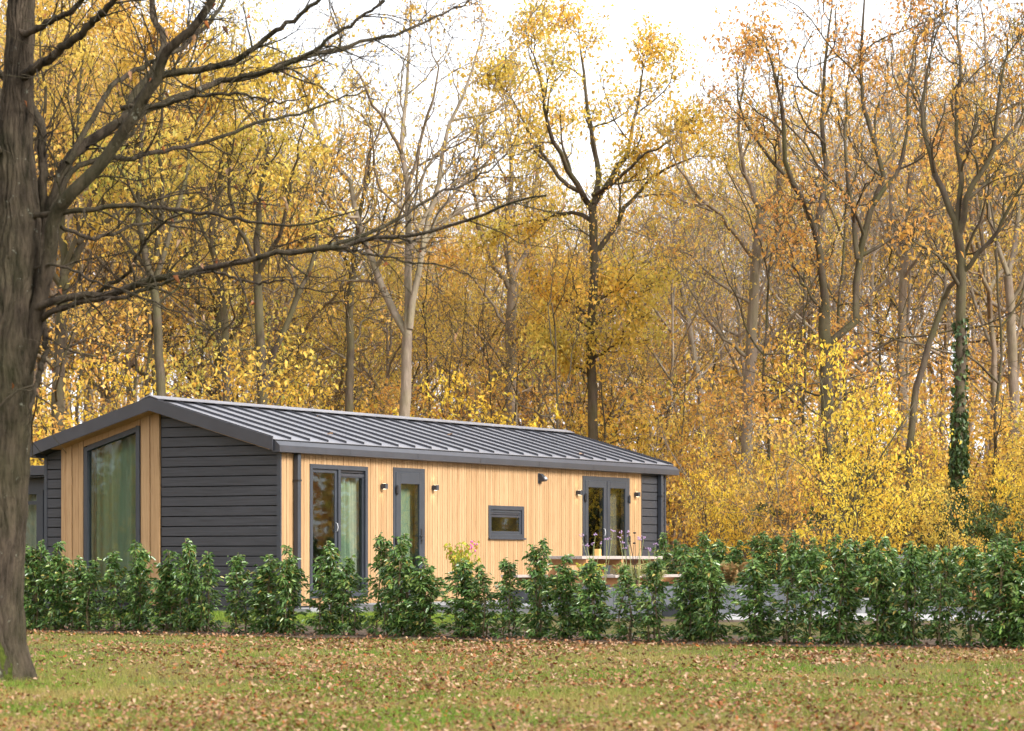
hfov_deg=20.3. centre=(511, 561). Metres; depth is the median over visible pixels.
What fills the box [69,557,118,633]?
laurel shrub
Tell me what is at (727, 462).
understorey bush
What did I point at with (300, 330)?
young tree
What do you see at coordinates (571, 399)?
understorey bush
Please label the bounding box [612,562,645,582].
bed plant
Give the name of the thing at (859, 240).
young tree
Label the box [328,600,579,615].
terrace
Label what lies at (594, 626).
laurel shrub
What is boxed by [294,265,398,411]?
young tree
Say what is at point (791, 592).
laurel shrub
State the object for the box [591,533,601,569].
verbena
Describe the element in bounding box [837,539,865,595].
laurel shrub
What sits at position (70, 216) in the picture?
wood tree
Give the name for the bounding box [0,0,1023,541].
sky
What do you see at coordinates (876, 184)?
wood tree
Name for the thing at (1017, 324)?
young tree
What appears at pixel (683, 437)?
understorey bush
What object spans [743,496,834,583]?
understorey bush
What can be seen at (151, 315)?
young tree
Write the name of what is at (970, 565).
laurel shrub
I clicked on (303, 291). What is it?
wood tree
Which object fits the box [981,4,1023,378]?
wood tree
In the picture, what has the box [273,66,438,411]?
autumn tree
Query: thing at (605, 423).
young tree
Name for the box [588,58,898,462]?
wood tree
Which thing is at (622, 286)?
autumn tree
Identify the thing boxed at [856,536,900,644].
laurel shrub
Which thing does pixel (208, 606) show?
laurel shrub
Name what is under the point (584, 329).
young tree
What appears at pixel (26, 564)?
laurel shrub
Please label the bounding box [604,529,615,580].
verbena
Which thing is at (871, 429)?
understorey bush
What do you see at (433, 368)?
wood tree
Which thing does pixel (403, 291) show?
young tree
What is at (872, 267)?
wood tree
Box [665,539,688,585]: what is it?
laurel shrub
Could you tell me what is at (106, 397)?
wood tree
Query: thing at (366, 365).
wood tree
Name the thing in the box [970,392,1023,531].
understorey bush
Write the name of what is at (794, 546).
laurel shrub
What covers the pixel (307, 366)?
wood tree
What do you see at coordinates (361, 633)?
soil strip
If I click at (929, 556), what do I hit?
laurel shrub
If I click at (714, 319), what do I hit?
wood tree
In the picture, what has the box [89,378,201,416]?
understorey bush
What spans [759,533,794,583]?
laurel shrub
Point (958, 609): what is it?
kerb edging
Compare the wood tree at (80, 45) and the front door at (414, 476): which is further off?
the wood tree at (80, 45)
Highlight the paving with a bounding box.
[720,611,1005,620]
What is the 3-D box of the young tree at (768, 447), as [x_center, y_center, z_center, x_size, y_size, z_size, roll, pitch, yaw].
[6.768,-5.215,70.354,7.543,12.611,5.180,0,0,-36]
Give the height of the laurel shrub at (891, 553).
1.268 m
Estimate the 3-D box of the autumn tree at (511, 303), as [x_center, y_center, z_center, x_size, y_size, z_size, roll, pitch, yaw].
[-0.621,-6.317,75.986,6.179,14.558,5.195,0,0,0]
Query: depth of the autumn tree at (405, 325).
66.67 m
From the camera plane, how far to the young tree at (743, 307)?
91.90 m
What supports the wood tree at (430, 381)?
on the ground at (958, 630)
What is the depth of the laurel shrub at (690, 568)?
35.82 m
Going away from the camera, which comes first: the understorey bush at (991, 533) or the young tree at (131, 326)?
the understorey bush at (991, 533)
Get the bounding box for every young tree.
[0,0,68,143]
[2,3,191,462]
[3,0,179,461]
[3,23,197,424]
[34,1,394,395]
[34,41,205,410]
[35,73,234,405]
[36,0,312,397]
[38,1,253,461]
[50,57,284,414]
[102,117,326,398]
[152,234,336,404]
[172,141,343,403]
[216,206,446,414]
[272,288,435,416]
[283,160,507,412]
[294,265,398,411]
[296,179,505,417]
[311,320,423,409]
[365,234,554,423]
[366,236,506,420]
[445,249,645,443]
[450,176,645,436]
[466,240,677,442]
[472,253,565,428]
[491,191,728,458]
[566,234,709,440]
[569,293,705,457]
[603,305,759,468]
[605,204,821,452]
[613,267,797,557]
[643,209,817,472]
[667,73,943,564]
[670,98,900,517]
[707,0,1023,496]
[714,64,994,447]
[743,22,1023,462]
[786,1,1023,437]
[792,32,1023,505]
[912,20,1023,399]
[971,0,1023,212]
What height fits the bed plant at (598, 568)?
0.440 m
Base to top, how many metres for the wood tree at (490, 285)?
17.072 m
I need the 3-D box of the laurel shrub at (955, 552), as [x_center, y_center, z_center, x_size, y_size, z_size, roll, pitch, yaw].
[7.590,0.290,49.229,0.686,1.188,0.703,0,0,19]
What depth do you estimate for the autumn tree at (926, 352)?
65.93 m
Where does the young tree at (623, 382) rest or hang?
on the ground at (958, 630)
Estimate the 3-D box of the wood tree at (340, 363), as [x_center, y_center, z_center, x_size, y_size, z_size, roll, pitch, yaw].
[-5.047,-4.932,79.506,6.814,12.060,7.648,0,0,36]
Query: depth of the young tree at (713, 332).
90.51 m
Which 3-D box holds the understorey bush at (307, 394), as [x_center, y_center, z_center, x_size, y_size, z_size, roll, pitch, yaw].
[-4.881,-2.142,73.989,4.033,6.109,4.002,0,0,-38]
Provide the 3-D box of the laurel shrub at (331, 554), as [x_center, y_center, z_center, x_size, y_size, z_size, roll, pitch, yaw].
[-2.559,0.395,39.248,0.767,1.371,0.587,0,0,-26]
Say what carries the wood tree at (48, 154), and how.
on the ground at (958, 630)
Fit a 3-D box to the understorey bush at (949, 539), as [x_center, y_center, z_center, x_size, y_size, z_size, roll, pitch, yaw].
[8.580,-0.393,55.856,1.407,2.597,1.752,0,0,31]
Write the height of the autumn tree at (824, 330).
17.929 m
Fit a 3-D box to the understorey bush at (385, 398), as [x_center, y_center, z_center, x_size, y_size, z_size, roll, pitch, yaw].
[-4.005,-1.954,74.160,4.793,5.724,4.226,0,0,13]
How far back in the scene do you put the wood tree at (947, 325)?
87.74 m
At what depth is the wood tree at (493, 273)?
102.65 m
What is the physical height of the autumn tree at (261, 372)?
12.598 m
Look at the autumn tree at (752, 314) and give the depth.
69.62 m
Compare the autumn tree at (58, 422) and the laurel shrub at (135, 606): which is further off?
the autumn tree at (58, 422)
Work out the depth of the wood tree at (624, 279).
104.51 m
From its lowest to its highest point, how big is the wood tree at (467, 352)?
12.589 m
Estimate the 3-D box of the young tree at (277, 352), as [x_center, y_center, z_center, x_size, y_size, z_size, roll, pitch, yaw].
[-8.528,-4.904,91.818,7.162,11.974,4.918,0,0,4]
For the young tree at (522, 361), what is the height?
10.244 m
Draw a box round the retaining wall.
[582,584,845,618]
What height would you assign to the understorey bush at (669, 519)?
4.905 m
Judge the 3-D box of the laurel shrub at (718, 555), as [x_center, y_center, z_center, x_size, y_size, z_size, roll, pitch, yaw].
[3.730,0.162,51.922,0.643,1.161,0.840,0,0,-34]
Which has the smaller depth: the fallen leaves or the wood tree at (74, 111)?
the fallen leaves
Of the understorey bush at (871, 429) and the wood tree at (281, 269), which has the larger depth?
the wood tree at (281, 269)
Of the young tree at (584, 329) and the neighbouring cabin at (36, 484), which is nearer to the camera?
the neighbouring cabin at (36, 484)
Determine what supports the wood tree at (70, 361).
on the ground at (958, 630)
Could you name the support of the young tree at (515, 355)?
on the ground at (958, 630)
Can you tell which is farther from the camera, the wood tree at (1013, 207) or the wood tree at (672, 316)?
the wood tree at (1013, 207)
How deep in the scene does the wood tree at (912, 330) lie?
111.24 m
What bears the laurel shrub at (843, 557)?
on the ground at (958, 630)
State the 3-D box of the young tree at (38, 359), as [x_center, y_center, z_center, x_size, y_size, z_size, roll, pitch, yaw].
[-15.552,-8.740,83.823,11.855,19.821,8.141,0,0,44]
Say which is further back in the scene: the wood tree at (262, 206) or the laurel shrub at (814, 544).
the wood tree at (262, 206)
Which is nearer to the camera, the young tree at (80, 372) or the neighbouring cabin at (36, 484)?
the neighbouring cabin at (36, 484)
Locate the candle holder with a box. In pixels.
[595,549,600,555]
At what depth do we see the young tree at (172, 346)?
78.58 m
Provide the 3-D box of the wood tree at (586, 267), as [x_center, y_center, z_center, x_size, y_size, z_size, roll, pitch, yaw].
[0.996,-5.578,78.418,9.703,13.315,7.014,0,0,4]
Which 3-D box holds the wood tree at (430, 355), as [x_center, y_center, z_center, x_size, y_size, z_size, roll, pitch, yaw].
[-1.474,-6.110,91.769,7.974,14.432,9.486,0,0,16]
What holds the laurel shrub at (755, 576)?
on the ground at (958, 630)
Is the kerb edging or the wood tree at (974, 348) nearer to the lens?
the kerb edging
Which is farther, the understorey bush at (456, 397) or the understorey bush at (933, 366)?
the understorey bush at (933, 366)
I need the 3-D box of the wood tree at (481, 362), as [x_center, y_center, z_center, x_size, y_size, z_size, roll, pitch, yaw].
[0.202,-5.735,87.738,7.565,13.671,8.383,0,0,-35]
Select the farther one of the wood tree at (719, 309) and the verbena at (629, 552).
the wood tree at (719, 309)
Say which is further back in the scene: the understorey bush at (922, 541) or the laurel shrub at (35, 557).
the understorey bush at (922, 541)
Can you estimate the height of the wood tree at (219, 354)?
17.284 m
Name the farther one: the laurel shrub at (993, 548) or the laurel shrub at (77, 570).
the laurel shrub at (993, 548)
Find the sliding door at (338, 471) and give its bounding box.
[310,464,367,597]
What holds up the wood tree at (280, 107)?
on the ground at (958, 630)
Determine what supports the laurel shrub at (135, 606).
on the ground at (958, 630)
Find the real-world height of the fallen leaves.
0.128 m
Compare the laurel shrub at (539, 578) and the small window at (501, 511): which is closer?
the laurel shrub at (539, 578)
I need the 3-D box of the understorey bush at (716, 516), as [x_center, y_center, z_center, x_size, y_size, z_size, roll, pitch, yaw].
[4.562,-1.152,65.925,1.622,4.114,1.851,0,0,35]
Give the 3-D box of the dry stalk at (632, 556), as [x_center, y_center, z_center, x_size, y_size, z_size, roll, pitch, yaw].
[1.896,-0.009,44.984,0.197,0.920,0.068,0,0,-6]
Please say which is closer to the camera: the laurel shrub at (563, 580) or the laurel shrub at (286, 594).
the laurel shrub at (563, 580)
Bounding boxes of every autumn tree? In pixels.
[0,0,245,465]
[51,0,264,413]
[116,25,355,405]
[139,33,368,406]
[234,0,584,416]
[260,108,380,401]
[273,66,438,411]
[375,53,603,425]
[443,0,742,456]
[599,27,818,558]
[617,115,750,559]
[694,0,998,577]
[842,5,976,483]
[867,0,1023,598]
[903,0,1023,591]
[903,122,1021,543]
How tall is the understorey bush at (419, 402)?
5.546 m
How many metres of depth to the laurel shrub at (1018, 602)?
33.16 m
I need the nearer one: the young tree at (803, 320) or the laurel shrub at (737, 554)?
the laurel shrub at (737, 554)
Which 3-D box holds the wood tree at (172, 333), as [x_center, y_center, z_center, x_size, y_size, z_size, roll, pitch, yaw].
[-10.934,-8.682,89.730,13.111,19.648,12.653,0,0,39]
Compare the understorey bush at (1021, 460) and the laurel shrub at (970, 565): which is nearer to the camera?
the laurel shrub at (970, 565)
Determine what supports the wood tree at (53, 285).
on the ground at (958, 630)
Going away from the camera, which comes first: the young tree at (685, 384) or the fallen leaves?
the fallen leaves
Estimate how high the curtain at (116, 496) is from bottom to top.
2.877 m
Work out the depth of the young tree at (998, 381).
68.09 m
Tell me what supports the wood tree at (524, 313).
on the ground at (958, 630)
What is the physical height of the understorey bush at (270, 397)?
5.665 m
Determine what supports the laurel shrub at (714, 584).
on the ground at (958, 630)
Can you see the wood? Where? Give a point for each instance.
(141, 387)
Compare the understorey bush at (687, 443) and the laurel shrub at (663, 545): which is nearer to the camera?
the laurel shrub at (663, 545)
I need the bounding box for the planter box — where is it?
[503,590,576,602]
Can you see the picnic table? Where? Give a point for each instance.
(611, 579)
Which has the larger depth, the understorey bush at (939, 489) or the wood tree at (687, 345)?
the wood tree at (687, 345)
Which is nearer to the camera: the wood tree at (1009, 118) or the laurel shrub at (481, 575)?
the laurel shrub at (481, 575)
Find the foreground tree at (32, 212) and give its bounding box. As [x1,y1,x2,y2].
[0,0,569,681]
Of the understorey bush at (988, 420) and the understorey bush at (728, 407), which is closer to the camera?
the understorey bush at (988, 420)
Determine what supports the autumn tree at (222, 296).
on the ground at (958, 630)
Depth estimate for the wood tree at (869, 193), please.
76.47 m
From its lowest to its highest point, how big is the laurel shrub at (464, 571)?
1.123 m
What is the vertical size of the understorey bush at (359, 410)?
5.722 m
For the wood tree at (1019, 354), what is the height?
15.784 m
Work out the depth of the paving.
42.93 m
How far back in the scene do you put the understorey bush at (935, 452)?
65.71 m
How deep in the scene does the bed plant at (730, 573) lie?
46.69 m
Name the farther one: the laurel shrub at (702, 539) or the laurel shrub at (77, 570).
the laurel shrub at (702, 539)
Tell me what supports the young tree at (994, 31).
on the ground at (958, 630)
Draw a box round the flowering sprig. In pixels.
[443,540,480,583]
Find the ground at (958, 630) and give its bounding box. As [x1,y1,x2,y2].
[0,582,1023,730]
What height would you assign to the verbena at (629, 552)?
0.949 m
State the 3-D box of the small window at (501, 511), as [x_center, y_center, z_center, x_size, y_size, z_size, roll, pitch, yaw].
[-0.125,-0.712,52.362,0.140,0.615,1.340,0,0,30]
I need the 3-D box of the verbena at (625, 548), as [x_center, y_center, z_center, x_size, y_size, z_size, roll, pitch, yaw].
[1.734,0.027,44.562,0.176,0.848,0.109,0,0,-13]
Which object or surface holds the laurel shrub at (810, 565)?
on the ground at (958, 630)
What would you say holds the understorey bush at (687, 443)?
on the ground at (958, 630)
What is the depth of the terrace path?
45.53 m
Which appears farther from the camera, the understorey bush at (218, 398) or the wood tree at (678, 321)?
the wood tree at (678, 321)
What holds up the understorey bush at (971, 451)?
on the ground at (958, 630)
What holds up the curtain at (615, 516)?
hanging from the cabin at (221, 481)
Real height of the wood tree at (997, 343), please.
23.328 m
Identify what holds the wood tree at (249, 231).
on the ground at (958, 630)
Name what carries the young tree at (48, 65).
on the ground at (958, 630)
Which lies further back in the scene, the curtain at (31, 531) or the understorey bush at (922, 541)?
the understorey bush at (922, 541)
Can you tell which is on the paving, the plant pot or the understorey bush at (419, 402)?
the plant pot
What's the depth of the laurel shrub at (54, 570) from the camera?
41.98 m
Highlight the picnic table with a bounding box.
[501,556,692,588]
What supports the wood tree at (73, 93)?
on the ground at (958, 630)
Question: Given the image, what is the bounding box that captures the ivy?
[946,318,969,599]
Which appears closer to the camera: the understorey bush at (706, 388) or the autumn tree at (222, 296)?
the autumn tree at (222, 296)
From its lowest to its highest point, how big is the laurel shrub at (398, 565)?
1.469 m
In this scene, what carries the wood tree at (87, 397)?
on the ground at (958, 630)
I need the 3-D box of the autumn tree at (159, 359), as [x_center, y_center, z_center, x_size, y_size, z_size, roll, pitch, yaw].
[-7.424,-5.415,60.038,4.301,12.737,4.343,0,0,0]
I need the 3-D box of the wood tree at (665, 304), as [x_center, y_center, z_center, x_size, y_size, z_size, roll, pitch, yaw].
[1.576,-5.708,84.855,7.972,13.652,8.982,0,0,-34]
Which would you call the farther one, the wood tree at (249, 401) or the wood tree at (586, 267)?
the wood tree at (249, 401)
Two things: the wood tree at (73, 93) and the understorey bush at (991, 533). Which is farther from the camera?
the wood tree at (73, 93)
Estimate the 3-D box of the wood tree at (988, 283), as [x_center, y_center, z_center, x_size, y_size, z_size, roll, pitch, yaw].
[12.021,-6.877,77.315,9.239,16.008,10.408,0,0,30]
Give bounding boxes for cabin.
[24,465,47,607]
[30,395,678,612]
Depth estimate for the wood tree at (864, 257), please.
81.81 m
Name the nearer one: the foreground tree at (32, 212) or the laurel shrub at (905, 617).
the foreground tree at (32, 212)
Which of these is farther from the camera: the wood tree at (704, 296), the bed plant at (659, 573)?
the wood tree at (704, 296)
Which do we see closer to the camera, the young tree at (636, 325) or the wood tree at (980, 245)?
the young tree at (636, 325)
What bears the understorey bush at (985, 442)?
on the ground at (958, 630)
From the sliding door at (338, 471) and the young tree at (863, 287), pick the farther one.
the young tree at (863, 287)
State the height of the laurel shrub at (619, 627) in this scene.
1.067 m
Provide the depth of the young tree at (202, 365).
79.49 m
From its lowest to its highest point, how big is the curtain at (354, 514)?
2.170 m
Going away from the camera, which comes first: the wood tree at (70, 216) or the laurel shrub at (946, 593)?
the laurel shrub at (946, 593)
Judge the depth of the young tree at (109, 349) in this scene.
89.19 m
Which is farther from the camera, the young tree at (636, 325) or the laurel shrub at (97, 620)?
the young tree at (636, 325)
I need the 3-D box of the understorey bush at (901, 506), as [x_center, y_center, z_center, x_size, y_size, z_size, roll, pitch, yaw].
[7.062,-0.720,55.923,2.386,3.253,2.368,0,0,-21]
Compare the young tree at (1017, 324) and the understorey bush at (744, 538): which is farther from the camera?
the young tree at (1017, 324)
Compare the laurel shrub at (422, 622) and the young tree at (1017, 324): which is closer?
the laurel shrub at (422, 622)
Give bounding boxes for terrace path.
[286,608,362,613]
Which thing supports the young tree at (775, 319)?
on the ground at (958, 630)
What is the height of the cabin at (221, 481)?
3.835 m
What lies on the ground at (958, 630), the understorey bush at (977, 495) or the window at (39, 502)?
the understorey bush at (977, 495)
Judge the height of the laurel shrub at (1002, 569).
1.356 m
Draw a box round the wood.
[33,135,1023,577]
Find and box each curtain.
[25,494,35,567]
[91,449,95,589]
[96,434,135,589]
[341,473,349,589]
[349,473,359,589]
[401,484,413,577]
[610,488,619,574]
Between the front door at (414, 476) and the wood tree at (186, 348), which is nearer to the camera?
the front door at (414, 476)
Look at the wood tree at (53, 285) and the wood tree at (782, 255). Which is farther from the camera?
the wood tree at (782, 255)
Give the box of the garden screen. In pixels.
[893,555,935,605]
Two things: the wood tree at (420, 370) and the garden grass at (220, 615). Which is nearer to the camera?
the garden grass at (220, 615)
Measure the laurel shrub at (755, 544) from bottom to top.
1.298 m
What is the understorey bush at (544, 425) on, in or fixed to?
on the ground at (958, 630)
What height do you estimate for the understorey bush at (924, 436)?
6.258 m
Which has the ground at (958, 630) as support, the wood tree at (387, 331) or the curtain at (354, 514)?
the wood tree at (387, 331)
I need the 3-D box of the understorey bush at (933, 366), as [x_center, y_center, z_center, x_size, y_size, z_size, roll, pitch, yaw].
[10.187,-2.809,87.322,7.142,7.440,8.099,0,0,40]
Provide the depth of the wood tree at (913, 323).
100.13 m
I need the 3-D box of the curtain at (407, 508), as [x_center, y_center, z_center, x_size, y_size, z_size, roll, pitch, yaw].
[-1.867,-0.475,49.643,0.036,2.150,0.670,0,0,30]
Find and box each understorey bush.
[30,331,188,465]
[30,366,92,465]
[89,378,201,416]
[198,372,279,405]
[254,364,357,411]
[254,385,316,408]
[272,378,447,419]
[334,376,428,413]
[362,380,536,425]
[388,347,563,428]
[456,388,610,438]
[541,368,657,446]
[578,352,729,540]
[600,366,784,573]
[613,373,729,569]
[616,389,805,574]
[618,402,681,543]
[638,419,737,580]
[662,367,873,529]
[665,333,851,547]
[666,424,754,565]
[681,367,882,560]
[695,400,841,577]
[697,436,786,576]
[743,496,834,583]
[757,315,961,571]
[784,355,982,565]
[800,354,952,538]
[804,442,919,558]
[804,443,945,582]
[812,374,986,537]
[812,387,951,558]
[875,485,984,558]
[895,417,977,559]
[913,365,1023,590]
[917,475,990,587]
[920,397,1023,586]
[928,383,1023,546]
[929,494,1023,584]
[955,433,1023,577]
[968,479,1023,576]
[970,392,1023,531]
[983,401,1023,563]
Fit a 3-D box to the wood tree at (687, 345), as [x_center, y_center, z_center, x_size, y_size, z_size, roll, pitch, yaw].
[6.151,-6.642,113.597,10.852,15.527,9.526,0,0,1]
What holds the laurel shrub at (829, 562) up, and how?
on the ground at (958, 630)
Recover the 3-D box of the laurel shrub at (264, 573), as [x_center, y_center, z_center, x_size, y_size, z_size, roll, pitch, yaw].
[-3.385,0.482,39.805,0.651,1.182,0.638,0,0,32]
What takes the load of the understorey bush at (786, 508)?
on the ground at (958, 630)
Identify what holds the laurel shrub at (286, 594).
on the ground at (958, 630)
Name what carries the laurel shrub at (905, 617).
on the ground at (958, 630)
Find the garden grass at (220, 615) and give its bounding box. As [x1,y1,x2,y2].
[48,609,533,627]
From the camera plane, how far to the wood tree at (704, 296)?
118.44 m
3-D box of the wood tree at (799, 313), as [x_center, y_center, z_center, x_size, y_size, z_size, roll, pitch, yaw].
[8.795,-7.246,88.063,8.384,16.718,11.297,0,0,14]
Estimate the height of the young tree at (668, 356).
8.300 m
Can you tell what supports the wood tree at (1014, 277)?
on the ground at (958, 630)
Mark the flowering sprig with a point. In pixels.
(452, 554)
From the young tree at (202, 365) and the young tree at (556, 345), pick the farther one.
the young tree at (202, 365)
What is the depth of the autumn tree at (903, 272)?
75.89 m
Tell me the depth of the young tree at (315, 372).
88.63 m
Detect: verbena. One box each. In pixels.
[579,534,589,562]
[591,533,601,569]
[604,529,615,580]
[617,536,626,565]
[619,530,632,586]
[637,535,645,580]
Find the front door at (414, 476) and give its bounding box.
[393,467,424,595]
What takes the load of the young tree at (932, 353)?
on the ground at (958, 630)
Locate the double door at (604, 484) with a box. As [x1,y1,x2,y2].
[582,476,630,587]
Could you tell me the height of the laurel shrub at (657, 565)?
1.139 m
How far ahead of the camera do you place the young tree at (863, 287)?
74.35 m
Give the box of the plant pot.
[855,598,868,612]
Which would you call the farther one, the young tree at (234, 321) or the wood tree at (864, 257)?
the young tree at (234, 321)
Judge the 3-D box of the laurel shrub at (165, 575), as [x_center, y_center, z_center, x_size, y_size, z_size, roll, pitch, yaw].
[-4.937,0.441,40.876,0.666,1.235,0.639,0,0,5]
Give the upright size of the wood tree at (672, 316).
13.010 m
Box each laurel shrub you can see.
[24,540,55,629]
[24,544,44,628]
[34,541,77,632]
[55,555,95,629]
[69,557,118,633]
[97,551,132,633]
[121,540,156,634]
[141,549,185,634]
[159,538,205,635]
[187,550,228,635]
[222,552,259,636]
[243,554,286,636]
[263,545,311,637]
[294,541,350,634]
[321,554,369,638]
[359,532,394,639]
[378,533,421,636]
[398,556,450,636]
[434,558,487,640]
[454,561,503,637]
[488,557,530,638]
[515,537,557,641]
[540,554,589,642]
[569,558,613,643]
[597,562,645,643]
[627,556,674,644]
[651,532,677,586]
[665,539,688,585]
[666,544,709,641]
[686,531,715,584]
[689,549,736,641]
[698,539,728,584]
[725,540,748,584]
[727,558,779,642]
[741,531,775,584]
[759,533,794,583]
[766,553,817,646]
[776,530,805,583]
[794,545,836,647]
[801,537,826,583]
[819,539,865,647]
[820,534,842,596]
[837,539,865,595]
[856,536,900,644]
[857,536,879,602]
[873,539,908,602]
[883,540,935,645]
[913,544,944,605]
[918,544,966,645]
[937,544,965,606]
[952,543,995,649]
[973,538,1023,648]
[974,540,1001,604]
[1001,541,1023,647]
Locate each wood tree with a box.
[0,0,105,318]
[0,0,216,429]
[0,0,249,407]
[0,0,269,391]
[0,0,392,421]
[0,1,169,189]
[0,2,288,421]
[0,4,227,465]
[0,5,173,383]
[0,7,271,427]
[1,37,135,302]
[2,0,132,231]
[33,0,185,460]
[36,0,338,428]
[37,1,180,390]
[37,1,259,403]
[40,46,226,411]
[51,107,366,397]
[60,57,303,396]
[69,10,435,400]
[69,97,438,407]
[74,32,372,405]
[119,94,359,402]
[119,102,375,402]
[179,201,431,411]
[183,173,479,410]
[201,134,459,405]
[217,157,525,413]
[230,256,436,414]
[264,219,487,416]
[297,172,487,408]
[303,300,426,412]
[317,226,528,421]
[331,171,587,421]
[334,157,608,428]
[338,152,591,421]
[343,272,503,421]
[361,127,725,437]
[372,173,601,419]
[394,166,645,426]
[423,182,615,425]
[425,137,702,429]
[481,187,733,444]
[488,160,724,441]
[497,183,690,447]
[532,119,788,542]
[561,265,761,450]
[574,248,778,565]
[577,230,781,453]
[581,114,898,458]
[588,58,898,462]
[605,95,848,554]
[606,151,829,527]
[615,146,894,454]
[632,81,868,429]
[655,36,1004,458]
[664,61,927,459]
[675,0,1023,562]
[696,71,1017,425]
[711,24,985,446]
[742,0,1023,477]
[768,26,1018,445]
[768,30,1023,419]
[775,8,1023,541]
[811,66,1023,449]
[829,11,1023,524]
[841,80,1023,429]
[853,16,1022,495]
[868,113,1023,423]
[886,52,1023,421]
[917,74,1023,294]
[967,37,1023,347]
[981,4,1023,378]
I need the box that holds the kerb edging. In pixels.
[850,606,1002,614]
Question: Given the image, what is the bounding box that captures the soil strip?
[29,619,1021,650]
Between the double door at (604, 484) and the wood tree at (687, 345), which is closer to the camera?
the double door at (604, 484)
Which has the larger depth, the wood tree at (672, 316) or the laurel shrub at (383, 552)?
the wood tree at (672, 316)
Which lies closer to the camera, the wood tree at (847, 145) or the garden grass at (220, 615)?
the garden grass at (220, 615)
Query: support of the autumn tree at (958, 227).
on the ground at (958, 630)
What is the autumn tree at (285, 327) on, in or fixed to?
on the ground at (958, 630)
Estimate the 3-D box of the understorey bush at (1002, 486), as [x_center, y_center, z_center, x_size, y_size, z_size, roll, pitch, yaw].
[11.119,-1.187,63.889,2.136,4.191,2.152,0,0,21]
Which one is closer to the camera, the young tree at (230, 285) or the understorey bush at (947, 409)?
the understorey bush at (947, 409)
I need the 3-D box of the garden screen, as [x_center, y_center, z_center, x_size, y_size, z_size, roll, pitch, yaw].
[7.129,0.393,50.545,0.760,1.015,0.190,0,0,0]
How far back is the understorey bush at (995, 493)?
65.39 m
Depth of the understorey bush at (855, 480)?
73.34 m
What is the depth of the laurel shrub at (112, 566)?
41.37 m
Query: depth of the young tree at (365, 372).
96.00 m
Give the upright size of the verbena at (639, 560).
0.862 m
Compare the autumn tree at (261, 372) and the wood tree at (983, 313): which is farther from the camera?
the wood tree at (983, 313)
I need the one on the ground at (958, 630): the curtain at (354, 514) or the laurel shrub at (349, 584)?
the laurel shrub at (349, 584)
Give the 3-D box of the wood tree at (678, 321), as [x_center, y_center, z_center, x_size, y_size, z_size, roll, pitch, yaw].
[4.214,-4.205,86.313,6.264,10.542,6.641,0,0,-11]
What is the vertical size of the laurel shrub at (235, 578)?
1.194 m
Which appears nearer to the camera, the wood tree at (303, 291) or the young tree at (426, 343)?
the young tree at (426, 343)
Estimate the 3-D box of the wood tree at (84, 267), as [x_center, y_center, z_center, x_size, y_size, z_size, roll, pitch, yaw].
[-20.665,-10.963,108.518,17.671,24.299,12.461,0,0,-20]
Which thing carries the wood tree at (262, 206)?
on the ground at (958, 630)
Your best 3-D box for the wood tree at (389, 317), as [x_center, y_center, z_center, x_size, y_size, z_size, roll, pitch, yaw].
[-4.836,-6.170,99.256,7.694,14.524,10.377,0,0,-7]
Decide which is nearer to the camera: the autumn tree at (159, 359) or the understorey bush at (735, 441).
the autumn tree at (159, 359)
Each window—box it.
[24,490,43,591]
[84,426,140,594]
[488,505,525,539]
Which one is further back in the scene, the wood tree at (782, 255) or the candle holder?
the wood tree at (782, 255)
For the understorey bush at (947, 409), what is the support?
on the ground at (958, 630)
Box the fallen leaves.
[0,626,1023,730]
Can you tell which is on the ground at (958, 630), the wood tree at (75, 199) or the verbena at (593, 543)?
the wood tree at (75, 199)
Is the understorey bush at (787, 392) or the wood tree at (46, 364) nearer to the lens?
the understorey bush at (787, 392)
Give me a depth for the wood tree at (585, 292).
117.55 m
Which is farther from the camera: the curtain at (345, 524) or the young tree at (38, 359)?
the young tree at (38, 359)
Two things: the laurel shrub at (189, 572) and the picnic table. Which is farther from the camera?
the picnic table
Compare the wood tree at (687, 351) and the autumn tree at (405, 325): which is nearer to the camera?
the autumn tree at (405, 325)
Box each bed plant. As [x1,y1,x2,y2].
[576,563,606,583]
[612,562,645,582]
[640,559,669,582]
[719,560,748,585]
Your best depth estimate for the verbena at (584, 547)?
45.14 m
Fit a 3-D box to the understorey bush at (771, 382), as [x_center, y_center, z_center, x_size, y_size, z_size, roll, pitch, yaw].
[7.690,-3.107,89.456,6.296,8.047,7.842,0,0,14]
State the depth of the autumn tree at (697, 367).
77.62 m
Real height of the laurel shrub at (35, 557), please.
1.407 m
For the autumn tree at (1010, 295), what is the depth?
74.21 m
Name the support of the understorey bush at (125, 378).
on the ground at (958, 630)
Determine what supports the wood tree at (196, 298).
on the ground at (958, 630)

